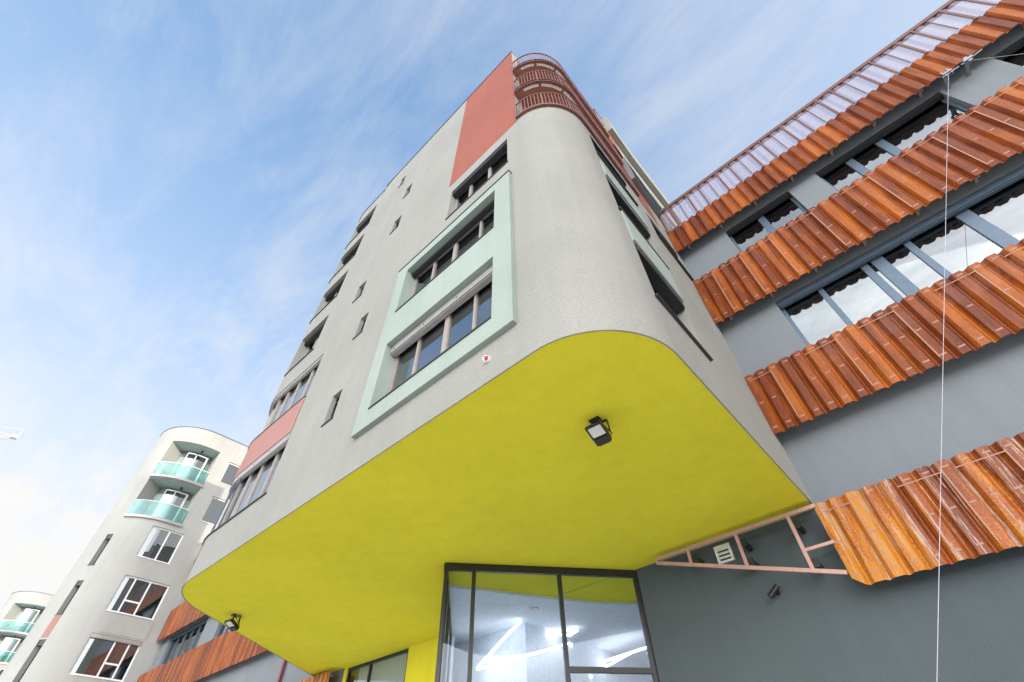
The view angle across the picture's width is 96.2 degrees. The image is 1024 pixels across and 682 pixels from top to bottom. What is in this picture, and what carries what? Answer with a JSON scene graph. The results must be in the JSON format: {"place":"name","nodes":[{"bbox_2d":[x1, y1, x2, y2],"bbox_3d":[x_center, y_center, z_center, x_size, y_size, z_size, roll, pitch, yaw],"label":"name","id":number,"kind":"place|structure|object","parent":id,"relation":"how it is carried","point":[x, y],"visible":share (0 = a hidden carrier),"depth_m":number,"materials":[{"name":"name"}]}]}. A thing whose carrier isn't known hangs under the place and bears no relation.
{"place":"outdoors","nodes":[
{"label":"outdoors","id":0,"kind":"place"},
{"bbox_2d":[0,427,22,439],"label":"tower crane","id":1,"kind":"object","parent":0,"point":[14,436],"visible":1,"depth_m":59.13,"materials":[{"name":"paint"}]},
{"bbox_2d":[0,591,53,674],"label":"apartment tower","id":2,"kind":"structure","parent":0,"point":[21,612],"depth_m":63.81,"materials":[{"name":"white paint"}]},
{"bbox_2d":[0,637,20,660],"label":"window","id":3,"kind":"structure","parent":2,"relation":"in","point":[6,637],"depth_m":62.04,"materials":[{"name":"white plastic"}]},
{"bbox_2d":[12,608,39,632],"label":"window","id":4,"kind":"structure","parent":2,"relation":"in","point":[26,608],"depth_m":64.46,"materials":[{"name":"white plastic"}]},
{"bbox_2d":[0,426,248,681],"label":"apartment tower","id":5,"kind":"structure","parent":0,"point":[116,599],"depth_m":33.06,"materials":[{"name":"paint"}]},
{"bbox_2d":[18,640,45,681],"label":"window","id":6,"kind":"structure","parent":5,"relation":"in","point":[41,642],"depth_m":28.56,"materials":[{"name":"grey metal"}]},
{"bbox_2d":[55,581,82,614],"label":"window","id":7,"kind":"structure","parent":5,"relation":"in","point":[79,583],"depth_m":31.15,"materials":[{"name":"grey"}]},
{"bbox_2d":[87,535,112,565],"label":"window","id":8,"kind":"structure","parent":5,"relation":"in","point":[109,537],"depth_m":33.52,"materials":[{"name":"grey"}]},
{"bbox_2d":[69,633,142,681],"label":"window","id":9,"kind":"structure","parent":5,"relation":"in","point":[99,636],"depth_m":29.62,"materials":[{"name":"white plastic"}]},
{"bbox_2d":[105,575,169,620],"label":"window","id":10,"kind":"structure","parent":5,"relation":"in","point":[135,578],"depth_m":31.96,"materials":[{"name":"white plastic"}]},
{"bbox_2d":[135,526,183,564],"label":"window","id":11,"kind":"structure","parent":5,"relation":"in","point":[153,526],"depth_m":34.58,"materials":[{"name":"white plastic"}]},
{"bbox_2d":[151,489,188,520],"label":"window","id":12,"kind":"structure","parent":5,"relation":"in","point":[187,495],"depth_m":37.77,"materials":[{"name":"white plastic"}]},
{"bbox_2d":[175,452,208,481],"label":"window","id":13,"kind":"structure","parent":5,"relation":"in","point":[205,462],"depth_m":40.37,"materials":[{"name":"white plastic"}]},
{"bbox_2d":[200,497,224,525],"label":"window","id":14,"kind":"structure","parent":5,"relation":"in","point":[212,497],"depth_m":38.24,"materials":[{"name":"white plastic"}]},
{"bbox_2d":[219,463,238,485],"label":"window","id":15,"kind":"structure","parent":5,"relation":"in","point":[229,463],"depth_m":40.63,"materials":[{"name":"white plastic"}]},
{"bbox_2d":[0,0,1000,609],"label":"sky","id":16,"kind":"structure","parent":0,"point":[185,184],"materials":[{"name":"blue"}]},
{"label":"ground","id":17,"kind":"structure","parent":0,"visible":0},
{"bbox_2d":[137,0,1023,681],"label":"office building","id":18,"kind":"structure","parent":17,"relation":"on","point":[837,282],"depth_m":10.26,"materials":[{"name":"concrete"}]},
{"bbox_2d":[162,617,208,663],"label":"window","id":19,"kind":"structure","parent":18,"relation":"in","point":[187,640],"depth_m":29.40,"materials":[{"name":"grey glass"}]},
{"bbox_2d":[217,624,229,636],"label":"window","id":20,"kind":"structure","parent":18,"relation":"in","point":[223,629],"depth_m":26.46,"materials":[{"name":"grey glass"}]},
{"bbox_2d":[346,648,408,681],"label":"window","id":21,"kind":"structure","parent":18,"relation":"in","point":[392,667],"depth_m":15.54,"materials":[{"name":"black glass"}]},
{"bbox_2d":[181,51,812,675],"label":"apartment tower","id":22,"kind":"structure","parent":18,"relation":"on","point":[407,443],"depth_m":9.65,"materials":[{"name":"paint"}]},
{"bbox_2d":[224,614,240,631],"bbox_3d":[-7.761,7.834,12.798,0.330,0.361,0.364,-24,-52,19],"label":"floodlight","id":23,"kind":"object","parent":22,"relation":"attached to","point":[232,624],"visible":1,"depth_m":12.73,"materials":[{"name":"black metal"}]},
{"bbox_2d":[202,432,291,545],"bbox_3d":[-7.390,4.313,12.636,4.813,1.818,0.732,-44,-60,31],"label":"window","id":24,"kind":"structure","parent":22,"relation":"in","point":[257,477],"depth_m":12.41,"materials":[{"name":"grey metal"}]},
{"bbox_2d":[247,356,322,450],"bbox_3d":[-7.462,2.302,14.888,4.772,1.818,0.739,-44,-60,31],"label":"window","id":25,"kind":"structure","parent":22,"relation":"in","point":[296,391],"depth_m":14.82,"materials":[{"name":"grey metal"}]},
{"bbox_2d":[284,322,325,376],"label":"window","id":26,"kind":"structure","parent":22,"relation":"in","point":[311,342],"depth_m":17.59,"materials":[{"name":"grey glass"}]},
{"bbox_2d":[309,278,344,323],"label":"window","id":27,"kind":"structure","parent":22,"relation":"in","point":[334,293],"depth_m":19.92,"materials":[{"name":"grey metal"}]},
{"bbox_2d":[321,397,339,426],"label":"window","id":28,"kind":"structure","parent":22,"relation":"in","point":[337,400],"depth_m":11.06,"materials":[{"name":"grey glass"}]},
{"bbox_2d":[329,240,361,282],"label":"window","id":29,"kind":"structure","parent":22,"relation":"in","point":[353,252],"depth_m":22.23,"materials":[{"name":"grey metal"}]},
{"bbox_2d":[352,320,365,339],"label":"window","id":30,"kind":"structure","parent":22,"relation":"in","point":[361,331],"depth_m":13.09,"materials":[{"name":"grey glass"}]},
{"bbox_2d":[345,212,373,249],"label":"window","id":31,"kind":"structure","parent":22,"relation":"in","point":[368,219],"depth_m":24.49,"materials":[{"name":"grey metal"}]},
{"bbox_2d":[368,265,492,408],"bbox_3d":[-1.468,-0.057,9.029,3.354,1.888,0.395,-35,-56,26],"label":"window","id":32,"kind":"structure","parent":22,"relation":"in","point":[469,309],"depth_m":9.34,"materials":[{"name":"grey metal"}]},
{"bbox_2d":[395,200,493,311],"bbox_3d":[-1.517,-2.084,11.273,3.354,1.858,0.395,-35,-56,26],"label":"window","id":33,"kind":"structure","parent":22,"relation":"in","point":[482,223],"depth_m":11.74,"materials":[{"name":"glass"}]},
{"bbox_2d":[445,141,507,219],"bbox_3d":[-0.921,-4.598,13.261,2.433,1.818,0.300,-35,-56,26],"label":"window","id":34,"kind":"structure","parent":22,"relation":"in","point":[498,159],"depth_m":13.67,"materials":[{"name":"black glass"}]},
{"bbox_2d":[482,355,490,362],"bbox_3d":[-0.401,0.266,6.996,0.124,0.124,0.095,-35,-56,26],"label":"alarm siren","id":35,"kind":"object","parent":22,"relation":"attached to","point":[486,358],"visible":1,"depth_m":6.96,"materials":[{"name":"white plastic"}]},
{"bbox_2d":[585,416,612,445],"bbox_3d":[1.350,1.395,7.183,0.328,0.361,0.379,-35,-56,26],"label":"floodlight","id":36,"kind":"object","parent":22,"relation":"attached to","point":[598,431],"visible":1,"depth_m":7.11,"materials":[{"name":"black metal"}]},
{"bbox_2d":[590,135,638,205],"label":"window","id":37,"kind":"structure","parent":22,"relation":"in","point":[600,153],"depth_m":13.52,"materials":[{"name":"black glass"}]},
{"bbox_2d":[606,177,668,268],"bbox_3d":[2.882,-2.779,10.967,0.280,1.752,2.127,-34,-56,26],"label":"window","id":38,"kind":"structure","parent":22,"relation":"in","point":[622,204],"depth_m":11.32,"materials":[{"name":"black glass"}]},
{"bbox_2d":[659,205,675,227],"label":"window","id":39,"kind":"structure","parent":22,"relation":"in","point":[669,219],"depth_m":21.71,"materials":[{"name":"glass"}]},
{"bbox_2d":[649,218,693,280],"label":"window","id":40,"kind":"structure","parent":22,"relation":"in","point":[659,234],"depth_m":14.34,"materials":[{"name":"black glass"}]},
{"bbox_2d":[634,244,712,361],"bbox_3d":[2.899,-0.702,8.691,0.350,1.748,2.047,-34,-56,26],"label":"window","id":41,"kind":"structure","parent":22,"relation":"in","point":[664,293],"depth_m":9.03,"materials":[{"name":"black glass"}]},
{"bbox_2d":[476,621,520,668],"bbox_3d":[-0.384,8.816,13.325,1.787,0.893,0.045,-35,-56,26],"label":"light tube","id":42,"kind":"object","parent":18,"relation":"attached to","point":[498,644],"visible":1,"depth_m":13.32,"materials":[{"name":"white plastic"}]},
{"bbox_2d":[477,642,569,669],"bbox_3d":[0.408,8.845,13.189,1.385,0.691,2.801,-86,-86,42],"label":"light tube","id":43,"kind":"object","parent":18,"relation":"attached to","point":[502,662],"visible":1,"depth_m":12.93,"materials":[{"name":"white plastic"}]},
{"bbox_2d":[530,607,538,610],"bbox_3d":[0.627,7.455,12.777,0.260,0.030,0.260,-35,-56,26],"label":"downlight","id":44,"kind":"object","parent":18,"relation":"attached to","point":[534,608],"visible":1,"depth_m":12.74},
{"bbox_2d":[548,629,577,635],"bbox_3d":[1.529,8.776,13.861,0.770,0.050,0.541,13,-50,-13],"label":"light tube","id":45,"kind":"object","parent":18,"relation":"attached to","point":[560,634],"visible":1,"depth_m":13.96,"materials":[{"name":"white"}]},
{"bbox_2d":[605,651,633,666],"bbox_3d":[3.374,10.164,14.642,0.045,0.045,1.980,14,-50,-14],"label":"light tube","id":46,"kind":"object","parent":18,"relation":"attached to","point":[620,658],"visible":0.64,"depth_m":14.54,"materials":[{"name":"white plastic"}]},
{"bbox_2d":[601,647,645,662],"bbox_3d":[3.309,10.229,14.835,0.050,0.050,2.718,29,-55,-24],"label":"light tube","id":47,"kind":"object","parent":18,"relation":"attached to","point":[621,655],"visible":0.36,"depth_m":14.68,"materials":[{"name":"white plastic"}]},
{"bbox_2d":[726,192,806,251],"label":"window","id":48,"kind":"structure","parent":18,"relation":"in","point":[785,208],"depth_m":14.80,"materials":[{"name":"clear glass"}]},
{"bbox_2d":[767,584,779,598],"bbox_3d":[5.101,4.903,8.965,0.270,0.247,0.221,-15,-49,12],"label":"wall spotlight","id":49,"kind":"object","parent":18,"relation":"attached to","point":[774,590],"depth_m":8.91,"materials":[{"name":"black metal"}]},
{"bbox_2d":[816,93,969,191],"bbox_3d":[10.716,-5.223,12.713,3.342,2.312,0.232,-35,-56,26],"label":"window","id":50,"kind":"structure","parent":18,"relation":"in","point":[929,116],"depth_m":13.15,"materials":[{"name":"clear glass"}]},
{"bbox_2d":[776,166,1023,345],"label":"window","id":51,"kind":"structure","parent":18,"relation":"in","point":[991,219],"depth_m":10.78,"materials":[{"name":"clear glass"}]},
{"bbox_2d":[936,66,958,681],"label":"steel cable","id":52,"kind":"object","parent":18,"relation":"attached to","point":[945,77],"visible":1,"depth_m":8.29,"materials":[{"name":"silver metal"}]},
{"bbox_2d":[961,49,1018,76],"bbox_3d":[13.841,-7.442,10.034,5.004,3.224,0.580,-35,-56,26],"label":"steel cable","id":53,"kind":"object","parent":18,"relation":"attached to","point":[966,61],"visible":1,"depth_m":12.05,"materials":[{"name":"silver metal"}]},
{"bbox_2d":[993,37,1023,66],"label":"window","id":54,"kind":"structure","parent":18,"relation":"in","point":[1018,47],"depth_m":11.98,"materials":[{"name":"black glass"}]}
]}

